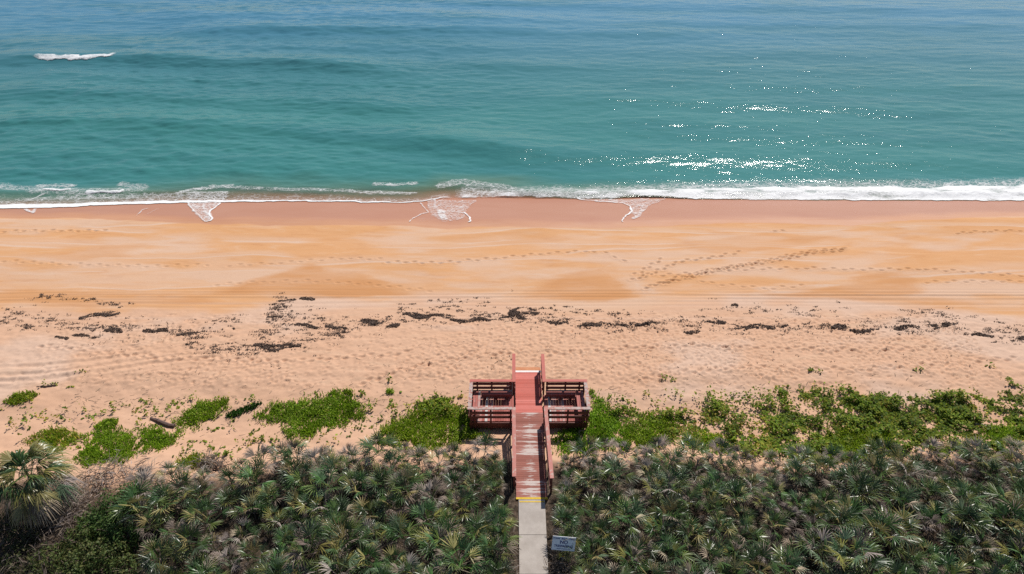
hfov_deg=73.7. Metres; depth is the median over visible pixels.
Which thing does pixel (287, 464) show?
saw palmetto
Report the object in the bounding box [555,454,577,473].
saw palmetto
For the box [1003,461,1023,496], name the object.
saw palmetto
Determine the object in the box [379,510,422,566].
saw palmetto
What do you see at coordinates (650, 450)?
saw palmetto
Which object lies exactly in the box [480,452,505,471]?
saw palmetto
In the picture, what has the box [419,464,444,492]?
saw palmetto
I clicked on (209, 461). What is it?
dead brush
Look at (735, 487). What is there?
saw palmetto
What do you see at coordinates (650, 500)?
saw palmetto
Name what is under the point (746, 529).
saw palmetto
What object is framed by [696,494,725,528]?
saw palmetto
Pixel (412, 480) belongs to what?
saw palmetto
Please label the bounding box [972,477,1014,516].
saw palmetto
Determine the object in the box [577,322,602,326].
seaweed clump
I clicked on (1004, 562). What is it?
saw palmetto
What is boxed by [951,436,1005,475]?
saw palmetto
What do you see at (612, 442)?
saw palmetto
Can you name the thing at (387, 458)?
saw palmetto
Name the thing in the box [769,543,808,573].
saw palmetto
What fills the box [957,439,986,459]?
saw palmetto
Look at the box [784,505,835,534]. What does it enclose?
leafy shrub
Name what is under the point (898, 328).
seaweed clump
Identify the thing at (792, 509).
saw palmetto
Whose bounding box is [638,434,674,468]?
saw palmetto
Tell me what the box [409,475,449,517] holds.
saw palmetto
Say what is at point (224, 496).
saw palmetto
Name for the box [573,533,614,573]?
saw palmetto
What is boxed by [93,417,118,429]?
dune plant patch
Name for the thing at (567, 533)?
saw palmetto
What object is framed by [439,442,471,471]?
saw palmetto
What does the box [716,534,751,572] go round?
saw palmetto
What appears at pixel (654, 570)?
saw palmetto
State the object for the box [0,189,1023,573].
beach ground
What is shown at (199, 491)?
saw palmetto
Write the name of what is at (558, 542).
notice sign
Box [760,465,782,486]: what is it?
saw palmetto
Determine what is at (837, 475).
saw palmetto
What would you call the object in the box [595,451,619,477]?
saw palmetto
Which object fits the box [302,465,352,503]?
saw palmetto
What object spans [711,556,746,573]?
saw palmetto
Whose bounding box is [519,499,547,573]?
concrete path
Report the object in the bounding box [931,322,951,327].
seaweed clump
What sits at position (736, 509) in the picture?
saw palmetto
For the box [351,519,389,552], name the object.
saw palmetto
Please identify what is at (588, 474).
saw palmetto
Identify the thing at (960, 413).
creeping vines
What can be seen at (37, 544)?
dead brush
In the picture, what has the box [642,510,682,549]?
saw palmetto
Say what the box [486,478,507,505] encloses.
saw palmetto
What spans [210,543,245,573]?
saw palmetto
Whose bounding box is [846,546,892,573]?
saw palmetto
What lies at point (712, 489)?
saw palmetto
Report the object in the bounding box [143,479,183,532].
saw palmetto
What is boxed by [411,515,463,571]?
saw palmetto
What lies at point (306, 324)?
seaweed clump
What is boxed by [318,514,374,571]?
saw palmetto
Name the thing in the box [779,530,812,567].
saw palmetto
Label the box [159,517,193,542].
saw palmetto
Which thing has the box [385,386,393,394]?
dune plant patch
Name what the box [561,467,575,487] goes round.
saw palmetto
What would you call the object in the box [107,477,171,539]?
saw palmetto
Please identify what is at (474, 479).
saw palmetto
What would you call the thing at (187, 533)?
saw palmetto
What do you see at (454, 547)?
saw palmetto
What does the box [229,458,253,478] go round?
saw palmetto
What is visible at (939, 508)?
saw palmetto
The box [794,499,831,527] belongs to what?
saw palmetto
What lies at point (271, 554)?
saw palmetto
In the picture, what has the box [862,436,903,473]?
saw palmetto
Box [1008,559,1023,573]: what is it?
saw palmetto
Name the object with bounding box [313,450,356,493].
saw palmetto
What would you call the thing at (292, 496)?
saw palmetto
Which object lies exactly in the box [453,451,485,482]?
saw palmetto
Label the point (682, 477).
saw palmetto
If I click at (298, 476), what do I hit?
saw palmetto
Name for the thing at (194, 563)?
saw palmetto
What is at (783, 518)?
saw palmetto
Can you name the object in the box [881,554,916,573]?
saw palmetto
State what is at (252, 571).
saw palmetto
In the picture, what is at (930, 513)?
saw palmetto
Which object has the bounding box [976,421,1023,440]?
dune plant patch
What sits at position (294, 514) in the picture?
saw palmetto
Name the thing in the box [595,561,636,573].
saw palmetto
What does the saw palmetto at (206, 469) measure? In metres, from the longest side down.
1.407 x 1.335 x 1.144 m
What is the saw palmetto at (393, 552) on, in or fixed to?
on the beach ground
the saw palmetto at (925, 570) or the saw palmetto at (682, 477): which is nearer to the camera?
the saw palmetto at (925, 570)
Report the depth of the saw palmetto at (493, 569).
28.48 m
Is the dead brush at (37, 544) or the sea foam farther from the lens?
the sea foam
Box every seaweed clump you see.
[72,333,100,338]
[79,311,120,318]
[104,327,122,332]
[142,328,168,332]
[177,331,200,335]
[253,342,300,350]
[295,322,318,327]
[299,297,314,300]
[325,324,346,328]
[361,318,384,324]
[386,323,399,327]
[403,312,449,318]
[449,316,490,322]
[500,315,525,319]
[507,307,538,315]
[547,320,568,323]
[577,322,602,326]
[600,322,632,326]
[633,321,659,326]
[684,330,698,334]
[703,319,726,324]
[734,323,787,329]
[831,323,847,328]
[848,328,878,333]
[893,324,919,330]
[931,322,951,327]
[971,332,1002,338]
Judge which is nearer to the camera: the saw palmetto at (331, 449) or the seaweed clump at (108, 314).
the saw palmetto at (331, 449)
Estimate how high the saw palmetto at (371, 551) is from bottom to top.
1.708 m
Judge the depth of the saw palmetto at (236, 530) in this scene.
30.50 m
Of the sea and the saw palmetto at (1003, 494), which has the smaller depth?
the saw palmetto at (1003, 494)
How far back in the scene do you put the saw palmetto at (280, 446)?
34.20 m
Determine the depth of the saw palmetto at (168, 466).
32.96 m
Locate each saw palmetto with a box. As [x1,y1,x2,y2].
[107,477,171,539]
[122,464,156,494]
[130,467,172,511]
[133,507,174,553]
[134,533,190,573]
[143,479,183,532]
[145,560,184,573]
[152,458,190,491]
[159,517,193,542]
[160,522,214,563]
[164,469,204,511]
[180,493,230,550]
[181,475,218,515]
[183,553,222,573]
[189,465,218,491]
[192,559,232,573]
[197,531,228,560]
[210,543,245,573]
[214,464,250,498]
[214,485,245,518]
[225,488,271,526]
[227,517,260,550]
[229,454,280,505]
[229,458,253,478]
[231,537,270,567]
[237,441,281,485]
[244,566,259,573]
[248,482,290,517]
[253,551,292,573]
[259,505,294,536]
[265,546,292,573]
[267,439,296,473]
[270,521,298,556]
[272,436,315,479]
[276,457,316,494]
[278,484,314,522]
[281,461,324,500]
[281,557,323,573]
[282,516,342,573]
[284,506,312,537]
[294,488,339,524]
[296,445,335,483]
[300,520,330,558]
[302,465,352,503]
[308,536,360,573]
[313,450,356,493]
[314,443,335,464]
[315,507,359,554]
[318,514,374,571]
[319,493,358,539]
[334,442,361,466]
[338,446,374,484]
[338,468,374,513]
[342,541,388,573]
[345,455,387,494]
[351,495,388,535]
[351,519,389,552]
[355,430,398,470]
[361,464,402,509]
[371,565,392,573]
[373,490,408,531]
[377,545,406,573]
[379,448,408,492]
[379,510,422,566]
[385,463,427,519]
[385,552,431,573]
[392,442,414,467]
[398,461,427,498]
[405,443,433,483]
[405,497,450,545]
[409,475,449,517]
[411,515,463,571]
[415,555,456,573]
[419,447,459,482]
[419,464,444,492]
[431,508,463,542]
[433,528,486,573]
[438,484,480,524]
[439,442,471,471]
[439,470,473,499]
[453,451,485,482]
[453,469,491,506]
[457,510,493,559]
[469,432,500,466]
[472,531,518,573]
[478,511,520,565]
[479,554,513,573]
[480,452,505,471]
[482,498,512,525]
[483,464,505,490]
[484,504,517,538]
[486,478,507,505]
[549,522,588,562]
[551,504,580,535]
[552,477,582,503]
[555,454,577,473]
[556,492,576,519]
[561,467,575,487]
[565,434,602,468]
[571,560,597,573]
[572,464,602,499]
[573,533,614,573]
[577,492,611,536]
[581,455,602,485]
[586,517,619,551]
[592,435,618,462]
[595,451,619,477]
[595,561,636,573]
[597,456,640,494]
[597,487,631,529]
[607,494,649,547]
[609,538,647,573]
[611,439,639,464]
[623,487,649,518]
[626,531,657,565]
[630,443,662,470]
[634,457,665,494]
[635,559,671,573]
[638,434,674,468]
[641,469,683,511]
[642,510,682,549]
[646,493,691,532]
[647,446,688,484]
[647,529,694,573]
[655,466,693,505]
[669,486,705,516]
[674,512,707,553]
[675,431,716,472]
[675,456,713,487]
[676,557,720,573]
[689,474,726,514]
[691,536,736,573]
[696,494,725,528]
[702,467,733,497]
[704,509,737,545]
[705,436,734,474]
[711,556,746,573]
[712,456,739,490]
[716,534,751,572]
[719,476,752,515]
[722,514,769,562]
[724,444,759,480]
[727,506,758,536]
[729,541,783,573]
[733,464,766,504]
[751,485,779,514]
[755,528,783,565]
[757,507,794,541]
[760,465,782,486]
[760,475,788,509]
[762,449,779,472]
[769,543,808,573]
[772,501,801,526]
[777,457,814,496]
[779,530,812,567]
[780,442,826,476]
[784,489,813,512]
[792,527,850,572]
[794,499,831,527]
[794,513,830,554]
[805,455,838,490]
[807,565,849,573]
[808,486,840,518]
[813,501,863,548]
[816,441,848,481]
[821,469,857,498]
[824,457,879,503]
[825,521,892,573]
[828,492,872,531]
[836,468,886,511]
[837,450,869,471]
[841,507,910,570]
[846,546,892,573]
[855,441,887,471]
[855,450,903,498]
[857,502,921,558]
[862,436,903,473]
[863,495,887,527]
[881,446,926,495]
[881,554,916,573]
[882,481,923,516]
[882,509,922,550]
[891,539,931,573]
[900,561,933,573]
[903,540,943,570]
[904,452,932,472]
[904,475,952,507]
[909,460,940,487]
[914,437,947,466]
[914,503,943,547]
[916,500,960,536]
[917,551,972,573]
[927,474,957,501]
[932,440,965,466]
[934,526,980,560]
[936,475,992,530]
[937,456,972,490]
[940,495,997,551]
[941,547,985,573]
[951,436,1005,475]
[953,476,990,519]
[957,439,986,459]
[958,528,1002,564]
[967,457,1008,487]
[971,446,1005,473]
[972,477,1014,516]
[972,500,1023,554]
[976,550,1020,573]
[977,560,1008,573]
[980,482,1023,532]
[984,527,1023,573]
[993,472,1023,518]
[995,435,1023,464]
[997,446,1023,484]
[1002,519,1023,557]
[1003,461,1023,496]
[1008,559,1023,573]
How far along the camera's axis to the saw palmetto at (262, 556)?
29.41 m
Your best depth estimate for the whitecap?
99.43 m
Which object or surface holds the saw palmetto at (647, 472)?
on the beach ground
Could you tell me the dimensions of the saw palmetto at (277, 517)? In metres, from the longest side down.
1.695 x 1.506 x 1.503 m
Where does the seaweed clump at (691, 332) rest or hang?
on the beach ground
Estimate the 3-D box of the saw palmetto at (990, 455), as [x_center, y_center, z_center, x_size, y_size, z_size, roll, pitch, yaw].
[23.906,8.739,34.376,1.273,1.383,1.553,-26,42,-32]
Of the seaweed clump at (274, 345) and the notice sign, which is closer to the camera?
the notice sign
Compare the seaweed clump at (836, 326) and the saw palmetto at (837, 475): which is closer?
the saw palmetto at (837, 475)
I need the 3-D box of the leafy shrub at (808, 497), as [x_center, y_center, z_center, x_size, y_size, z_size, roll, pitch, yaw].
[13.683,10.248,31.782,0.976,1.189,2.003,23,41,29]
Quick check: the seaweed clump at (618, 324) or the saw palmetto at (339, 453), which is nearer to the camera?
the saw palmetto at (339, 453)
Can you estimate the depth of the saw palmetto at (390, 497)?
30.98 m
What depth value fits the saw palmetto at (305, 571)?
28.20 m
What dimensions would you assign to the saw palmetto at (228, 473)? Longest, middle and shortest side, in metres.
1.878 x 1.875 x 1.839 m
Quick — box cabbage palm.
[0,437,85,531]
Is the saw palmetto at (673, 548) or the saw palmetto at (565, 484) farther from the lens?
the saw palmetto at (565, 484)
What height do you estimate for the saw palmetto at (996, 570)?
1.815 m
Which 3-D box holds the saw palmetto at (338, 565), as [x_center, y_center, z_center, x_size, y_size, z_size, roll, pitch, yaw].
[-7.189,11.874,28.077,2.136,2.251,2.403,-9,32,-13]
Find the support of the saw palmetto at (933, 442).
on the beach ground
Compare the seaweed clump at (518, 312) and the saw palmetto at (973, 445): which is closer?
the saw palmetto at (973, 445)
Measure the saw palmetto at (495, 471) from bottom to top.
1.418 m
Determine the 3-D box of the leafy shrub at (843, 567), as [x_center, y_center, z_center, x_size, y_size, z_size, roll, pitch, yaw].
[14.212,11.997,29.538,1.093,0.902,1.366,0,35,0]
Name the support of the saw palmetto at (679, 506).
on the beach ground
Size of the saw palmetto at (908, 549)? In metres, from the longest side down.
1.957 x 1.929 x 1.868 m
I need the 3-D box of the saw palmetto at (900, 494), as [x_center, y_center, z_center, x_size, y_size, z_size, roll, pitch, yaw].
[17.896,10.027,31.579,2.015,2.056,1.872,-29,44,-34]
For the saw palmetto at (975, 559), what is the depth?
28.65 m
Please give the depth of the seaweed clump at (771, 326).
45.54 m
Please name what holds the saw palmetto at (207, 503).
on the beach ground
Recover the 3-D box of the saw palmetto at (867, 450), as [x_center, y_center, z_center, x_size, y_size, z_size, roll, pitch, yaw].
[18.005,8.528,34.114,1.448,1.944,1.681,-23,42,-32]
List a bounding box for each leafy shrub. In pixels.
[0,509,53,573]
[27,521,143,573]
[71,481,154,554]
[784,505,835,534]
[791,492,817,526]
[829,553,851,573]
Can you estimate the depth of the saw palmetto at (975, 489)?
31.66 m
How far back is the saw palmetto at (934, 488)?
31.97 m
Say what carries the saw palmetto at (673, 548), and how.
on the beach ground
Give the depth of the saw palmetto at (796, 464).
32.77 m
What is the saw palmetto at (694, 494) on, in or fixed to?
on the beach ground
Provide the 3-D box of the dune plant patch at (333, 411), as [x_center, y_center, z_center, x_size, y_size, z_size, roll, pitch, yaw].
[-11.297,7.134,38.375,6.627,0.554,4.025,-13,37,-18]
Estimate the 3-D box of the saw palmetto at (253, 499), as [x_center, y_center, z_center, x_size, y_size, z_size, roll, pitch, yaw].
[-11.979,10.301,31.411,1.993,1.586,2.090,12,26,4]
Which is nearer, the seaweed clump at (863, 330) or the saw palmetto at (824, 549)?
the saw palmetto at (824, 549)
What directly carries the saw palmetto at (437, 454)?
on the beach ground
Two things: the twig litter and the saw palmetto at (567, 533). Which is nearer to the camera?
the saw palmetto at (567, 533)
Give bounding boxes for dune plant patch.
[2,389,39,405]
[21,422,82,454]
[68,424,185,467]
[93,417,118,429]
[170,396,231,431]
[173,450,218,473]
[225,399,261,417]
[248,388,370,440]
[343,386,354,394]
[363,394,486,451]
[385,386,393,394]
[550,388,635,456]
[611,408,682,451]
[678,426,726,450]
[810,423,906,463]
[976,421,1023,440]
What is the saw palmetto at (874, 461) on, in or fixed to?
on the beach ground
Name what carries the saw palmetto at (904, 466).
on the beach ground
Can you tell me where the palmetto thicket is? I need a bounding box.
[142,443,1023,573]
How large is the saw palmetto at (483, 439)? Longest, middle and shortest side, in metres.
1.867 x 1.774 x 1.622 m
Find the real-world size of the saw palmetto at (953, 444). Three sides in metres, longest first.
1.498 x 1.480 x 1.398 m
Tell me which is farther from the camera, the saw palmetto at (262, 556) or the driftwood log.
the driftwood log
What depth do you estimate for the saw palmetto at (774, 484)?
32.13 m
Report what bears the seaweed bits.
on the beach ground
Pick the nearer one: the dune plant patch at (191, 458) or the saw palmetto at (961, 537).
the saw palmetto at (961, 537)
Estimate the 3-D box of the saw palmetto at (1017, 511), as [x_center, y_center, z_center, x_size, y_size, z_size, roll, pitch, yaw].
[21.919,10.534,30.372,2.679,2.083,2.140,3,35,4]
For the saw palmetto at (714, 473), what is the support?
on the beach ground
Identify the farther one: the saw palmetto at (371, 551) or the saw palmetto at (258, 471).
the saw palmetto at (258, 471)
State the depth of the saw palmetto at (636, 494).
31.83 m
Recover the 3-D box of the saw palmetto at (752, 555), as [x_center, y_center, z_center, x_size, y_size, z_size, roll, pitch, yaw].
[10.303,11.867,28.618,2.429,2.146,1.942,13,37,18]
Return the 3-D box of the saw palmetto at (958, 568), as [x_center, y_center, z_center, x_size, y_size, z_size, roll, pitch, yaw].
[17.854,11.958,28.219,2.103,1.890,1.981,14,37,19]
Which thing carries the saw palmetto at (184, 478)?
on the beach ground
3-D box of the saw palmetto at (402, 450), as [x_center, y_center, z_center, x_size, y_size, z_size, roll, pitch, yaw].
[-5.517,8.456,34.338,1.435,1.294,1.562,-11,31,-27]
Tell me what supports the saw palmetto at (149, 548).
on the beach ground
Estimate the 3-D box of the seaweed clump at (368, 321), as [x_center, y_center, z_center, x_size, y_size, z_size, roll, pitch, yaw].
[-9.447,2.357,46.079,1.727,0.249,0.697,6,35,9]
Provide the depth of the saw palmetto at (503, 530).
29.98 m
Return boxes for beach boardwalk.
[468,354,590,499]
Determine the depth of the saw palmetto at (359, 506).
30.78 m
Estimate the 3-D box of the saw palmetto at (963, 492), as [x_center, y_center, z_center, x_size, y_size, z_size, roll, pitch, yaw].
[20.746,9.841,31.437,2.058,1.964,2.227,-6,35,-8]
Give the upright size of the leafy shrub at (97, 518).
1.577 m
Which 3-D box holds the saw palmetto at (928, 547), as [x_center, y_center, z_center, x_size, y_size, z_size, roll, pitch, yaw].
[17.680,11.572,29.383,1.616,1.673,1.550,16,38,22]
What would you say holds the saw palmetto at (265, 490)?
on the beach ground
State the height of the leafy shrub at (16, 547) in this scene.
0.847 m
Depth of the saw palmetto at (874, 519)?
29.43 m
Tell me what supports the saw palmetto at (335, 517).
on the beach ground
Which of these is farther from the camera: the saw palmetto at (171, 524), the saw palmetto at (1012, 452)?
the saw palmetto at (1012, 452)
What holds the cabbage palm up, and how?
on the beach ground
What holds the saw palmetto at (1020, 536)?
on the beach ground
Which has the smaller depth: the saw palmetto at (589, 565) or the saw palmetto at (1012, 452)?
the saw palmetto at (589, 565)
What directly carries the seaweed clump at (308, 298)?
on the beach ground
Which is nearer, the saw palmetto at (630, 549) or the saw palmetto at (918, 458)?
the saw palmetto at (630, 549)
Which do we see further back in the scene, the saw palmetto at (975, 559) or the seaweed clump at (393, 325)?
the seaweed clump at (393, 325)
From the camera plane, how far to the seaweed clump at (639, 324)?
45.85 m
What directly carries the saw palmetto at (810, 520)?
on the beach ground
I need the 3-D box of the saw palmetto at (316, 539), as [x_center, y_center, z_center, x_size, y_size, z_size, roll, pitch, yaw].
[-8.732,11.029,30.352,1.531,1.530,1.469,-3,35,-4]
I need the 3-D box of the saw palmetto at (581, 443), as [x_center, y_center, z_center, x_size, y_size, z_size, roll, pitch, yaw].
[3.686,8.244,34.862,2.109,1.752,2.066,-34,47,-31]
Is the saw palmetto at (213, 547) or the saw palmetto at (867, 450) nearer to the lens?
the saw palmetto at (213, 547)
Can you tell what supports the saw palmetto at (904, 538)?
on the beach ground
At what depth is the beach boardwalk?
37.36 m
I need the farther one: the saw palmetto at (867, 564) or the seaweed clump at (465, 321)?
the seaweed clump at (465, 321)
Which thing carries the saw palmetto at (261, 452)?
on the beach ground
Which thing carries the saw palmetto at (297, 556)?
on the beach ground
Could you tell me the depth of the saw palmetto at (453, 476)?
32.36 m
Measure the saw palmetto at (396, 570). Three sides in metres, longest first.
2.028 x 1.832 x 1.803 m
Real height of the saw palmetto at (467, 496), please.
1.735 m
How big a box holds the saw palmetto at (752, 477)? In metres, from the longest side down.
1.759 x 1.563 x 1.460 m
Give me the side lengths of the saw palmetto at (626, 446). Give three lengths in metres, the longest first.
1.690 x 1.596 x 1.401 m
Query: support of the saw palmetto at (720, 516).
on the beach ground
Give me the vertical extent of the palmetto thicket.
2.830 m
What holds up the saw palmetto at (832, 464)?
on the beach ground
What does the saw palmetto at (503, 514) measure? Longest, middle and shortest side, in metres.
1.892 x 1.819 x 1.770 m
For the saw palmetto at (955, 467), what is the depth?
33.17 m
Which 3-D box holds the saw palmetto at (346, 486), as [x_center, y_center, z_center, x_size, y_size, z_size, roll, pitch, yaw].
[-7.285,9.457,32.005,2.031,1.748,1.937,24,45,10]
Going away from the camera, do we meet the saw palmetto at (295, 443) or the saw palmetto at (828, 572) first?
the saw palmetto at (828, 572)
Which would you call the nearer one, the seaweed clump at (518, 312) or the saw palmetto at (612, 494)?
the saw palmetto at (612, 494)
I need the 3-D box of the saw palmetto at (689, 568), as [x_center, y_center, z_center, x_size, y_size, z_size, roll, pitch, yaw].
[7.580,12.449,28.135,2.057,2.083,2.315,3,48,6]
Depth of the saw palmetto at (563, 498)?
31.91 m
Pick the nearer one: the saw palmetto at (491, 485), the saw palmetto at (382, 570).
the saw palmetto at (382, 570)
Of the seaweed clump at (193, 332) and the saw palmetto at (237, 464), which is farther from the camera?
the seaweed clump at (193, 332)
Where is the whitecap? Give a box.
[37,53,113,59]
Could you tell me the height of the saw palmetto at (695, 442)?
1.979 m
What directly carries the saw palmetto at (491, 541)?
on the beach ground
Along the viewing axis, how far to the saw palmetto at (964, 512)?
30.34 m
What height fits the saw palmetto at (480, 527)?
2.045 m
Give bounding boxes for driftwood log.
[150,417,175,427]
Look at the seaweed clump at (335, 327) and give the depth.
45.55 m
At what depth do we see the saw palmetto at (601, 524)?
30.20 m
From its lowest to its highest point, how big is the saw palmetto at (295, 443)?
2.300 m
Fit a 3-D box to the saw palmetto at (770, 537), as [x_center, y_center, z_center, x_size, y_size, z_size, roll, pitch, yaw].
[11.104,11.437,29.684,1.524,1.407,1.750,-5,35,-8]
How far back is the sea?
87.97 m
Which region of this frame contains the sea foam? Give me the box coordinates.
[0,179,1023,221]
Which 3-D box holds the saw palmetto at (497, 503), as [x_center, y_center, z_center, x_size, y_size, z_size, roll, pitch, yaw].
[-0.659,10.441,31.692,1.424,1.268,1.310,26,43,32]
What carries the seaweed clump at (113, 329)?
on the beach ground
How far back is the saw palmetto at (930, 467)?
33.05 m
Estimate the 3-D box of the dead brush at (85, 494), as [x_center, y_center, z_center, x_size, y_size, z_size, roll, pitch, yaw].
[-20.030,9.334,33.211,6.729,1.431,4.841,-26,42,-32]
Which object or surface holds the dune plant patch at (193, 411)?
on the beach ground
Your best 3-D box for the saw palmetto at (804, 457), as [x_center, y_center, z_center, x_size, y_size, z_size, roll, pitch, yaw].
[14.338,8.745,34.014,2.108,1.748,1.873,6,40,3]
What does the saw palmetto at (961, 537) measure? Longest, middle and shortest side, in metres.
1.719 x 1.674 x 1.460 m
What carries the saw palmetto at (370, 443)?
on the beach ground
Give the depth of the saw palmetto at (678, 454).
33.53 m
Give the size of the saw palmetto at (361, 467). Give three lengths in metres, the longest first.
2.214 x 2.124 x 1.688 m
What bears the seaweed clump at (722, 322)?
on the beach ground
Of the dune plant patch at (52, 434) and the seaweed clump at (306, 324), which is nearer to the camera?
the dune plant patch at (52, 434)
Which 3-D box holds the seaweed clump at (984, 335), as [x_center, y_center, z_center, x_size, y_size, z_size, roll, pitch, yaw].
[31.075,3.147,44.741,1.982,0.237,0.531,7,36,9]
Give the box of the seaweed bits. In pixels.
[0,289,1023,383]
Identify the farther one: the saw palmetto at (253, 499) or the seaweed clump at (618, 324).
the seaweed clump at (618, 324)
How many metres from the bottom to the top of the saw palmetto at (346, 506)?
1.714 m
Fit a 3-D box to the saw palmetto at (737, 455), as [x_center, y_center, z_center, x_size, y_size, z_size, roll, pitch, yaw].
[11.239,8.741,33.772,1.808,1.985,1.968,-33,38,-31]
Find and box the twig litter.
[56,334,977,444]
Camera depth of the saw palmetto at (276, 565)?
28.60 m
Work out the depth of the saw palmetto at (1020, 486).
31.88 m
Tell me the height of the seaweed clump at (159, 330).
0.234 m
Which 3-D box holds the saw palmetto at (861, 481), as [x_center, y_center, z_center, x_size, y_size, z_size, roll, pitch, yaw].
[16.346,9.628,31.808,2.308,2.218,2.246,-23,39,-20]
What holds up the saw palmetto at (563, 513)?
on the beach ground
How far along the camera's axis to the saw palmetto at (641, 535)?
29.53 m
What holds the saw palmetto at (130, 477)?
on the beach ground
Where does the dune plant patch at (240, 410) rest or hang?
on the beach ground
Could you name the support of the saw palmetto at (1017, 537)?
on the beach ground
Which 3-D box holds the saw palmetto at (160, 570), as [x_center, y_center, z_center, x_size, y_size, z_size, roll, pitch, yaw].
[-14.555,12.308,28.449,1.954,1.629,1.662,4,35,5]
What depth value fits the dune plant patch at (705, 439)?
37.00 m
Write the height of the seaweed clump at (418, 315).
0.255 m
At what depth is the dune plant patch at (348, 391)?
39.95 m
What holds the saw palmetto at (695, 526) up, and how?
on the beach ground
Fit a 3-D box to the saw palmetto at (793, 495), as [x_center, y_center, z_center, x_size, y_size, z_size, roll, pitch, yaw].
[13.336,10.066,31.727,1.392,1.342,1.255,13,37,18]
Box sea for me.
[0,0,1023,201]
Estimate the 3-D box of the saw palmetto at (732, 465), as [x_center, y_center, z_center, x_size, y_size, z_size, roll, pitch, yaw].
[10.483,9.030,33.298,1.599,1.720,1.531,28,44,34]
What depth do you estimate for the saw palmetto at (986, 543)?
29.63 m
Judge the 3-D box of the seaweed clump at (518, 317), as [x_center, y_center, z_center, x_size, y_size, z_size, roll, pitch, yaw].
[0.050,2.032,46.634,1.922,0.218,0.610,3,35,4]
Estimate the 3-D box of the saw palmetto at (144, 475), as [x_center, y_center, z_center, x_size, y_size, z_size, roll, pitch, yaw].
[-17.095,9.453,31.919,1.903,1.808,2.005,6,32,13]
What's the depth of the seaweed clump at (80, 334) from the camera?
44.69 m
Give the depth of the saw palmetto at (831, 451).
33.72 m
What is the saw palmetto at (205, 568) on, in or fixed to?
on the beach ground
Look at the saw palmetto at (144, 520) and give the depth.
30.54 m
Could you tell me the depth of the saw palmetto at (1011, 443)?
34.99 m
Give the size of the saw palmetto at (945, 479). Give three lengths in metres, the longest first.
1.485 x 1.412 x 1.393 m
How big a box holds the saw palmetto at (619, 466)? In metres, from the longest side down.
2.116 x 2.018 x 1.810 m
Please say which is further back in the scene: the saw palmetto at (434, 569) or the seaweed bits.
the seaweed bits
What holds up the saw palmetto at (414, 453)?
on the beach ground
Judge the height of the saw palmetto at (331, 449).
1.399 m
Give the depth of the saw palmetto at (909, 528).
30.15 m
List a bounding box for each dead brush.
[0,481,76,573]
[28,445,177,539]
[189,446,231,472]
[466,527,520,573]
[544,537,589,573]
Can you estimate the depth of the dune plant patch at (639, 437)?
37.48 m
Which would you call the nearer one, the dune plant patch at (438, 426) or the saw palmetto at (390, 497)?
the saw palmetto at (390, 497)
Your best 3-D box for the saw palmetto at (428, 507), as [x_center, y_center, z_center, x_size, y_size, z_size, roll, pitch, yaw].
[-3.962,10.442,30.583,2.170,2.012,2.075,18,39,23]
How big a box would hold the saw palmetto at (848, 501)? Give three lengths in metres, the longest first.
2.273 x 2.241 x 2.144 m
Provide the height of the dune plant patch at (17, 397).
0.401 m
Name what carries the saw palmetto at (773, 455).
on the beach ground
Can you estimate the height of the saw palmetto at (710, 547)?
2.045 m
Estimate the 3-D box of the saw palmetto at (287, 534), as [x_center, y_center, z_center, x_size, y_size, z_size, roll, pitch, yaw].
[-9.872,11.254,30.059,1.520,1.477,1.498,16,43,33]
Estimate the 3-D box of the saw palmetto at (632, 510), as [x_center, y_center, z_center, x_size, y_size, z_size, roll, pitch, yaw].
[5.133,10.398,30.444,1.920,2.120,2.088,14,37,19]
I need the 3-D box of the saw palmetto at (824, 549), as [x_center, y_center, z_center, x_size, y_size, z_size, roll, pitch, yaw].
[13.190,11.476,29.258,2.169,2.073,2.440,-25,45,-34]
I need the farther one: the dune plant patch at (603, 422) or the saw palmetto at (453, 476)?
the dune plant patch at (603, 422)
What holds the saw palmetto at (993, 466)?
on the beach ground
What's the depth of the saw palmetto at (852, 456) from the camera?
33.72 m
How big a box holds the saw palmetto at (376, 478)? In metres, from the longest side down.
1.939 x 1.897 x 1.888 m
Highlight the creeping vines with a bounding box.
[0,362,1023,468]
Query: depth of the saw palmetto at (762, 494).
31.30 m
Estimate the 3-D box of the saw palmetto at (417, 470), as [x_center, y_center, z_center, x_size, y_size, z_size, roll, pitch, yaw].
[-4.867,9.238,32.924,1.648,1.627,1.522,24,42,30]
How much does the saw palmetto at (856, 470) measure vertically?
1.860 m
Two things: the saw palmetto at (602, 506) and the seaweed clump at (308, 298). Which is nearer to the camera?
the saw palmetto at (602, 506)
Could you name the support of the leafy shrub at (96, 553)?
on the beach ground
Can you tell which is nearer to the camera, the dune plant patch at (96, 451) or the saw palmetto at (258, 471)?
the saw palmetto at (258, 471)
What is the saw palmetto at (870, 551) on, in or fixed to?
on the beach ground
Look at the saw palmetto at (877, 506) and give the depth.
31.02 m
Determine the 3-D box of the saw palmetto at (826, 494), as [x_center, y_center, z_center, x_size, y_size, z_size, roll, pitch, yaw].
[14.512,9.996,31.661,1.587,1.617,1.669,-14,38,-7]
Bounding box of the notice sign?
[551,536,575,558]
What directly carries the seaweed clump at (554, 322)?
on the beach ground
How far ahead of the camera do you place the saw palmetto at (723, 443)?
34.43 m
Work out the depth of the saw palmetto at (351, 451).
33.61 m
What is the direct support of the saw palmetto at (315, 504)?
on the beach ground
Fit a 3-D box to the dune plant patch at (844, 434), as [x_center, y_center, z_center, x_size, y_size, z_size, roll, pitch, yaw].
[18.163,8.263,36.484,5.545,0.802,3.714,0,35,0]
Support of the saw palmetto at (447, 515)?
on the beach ground

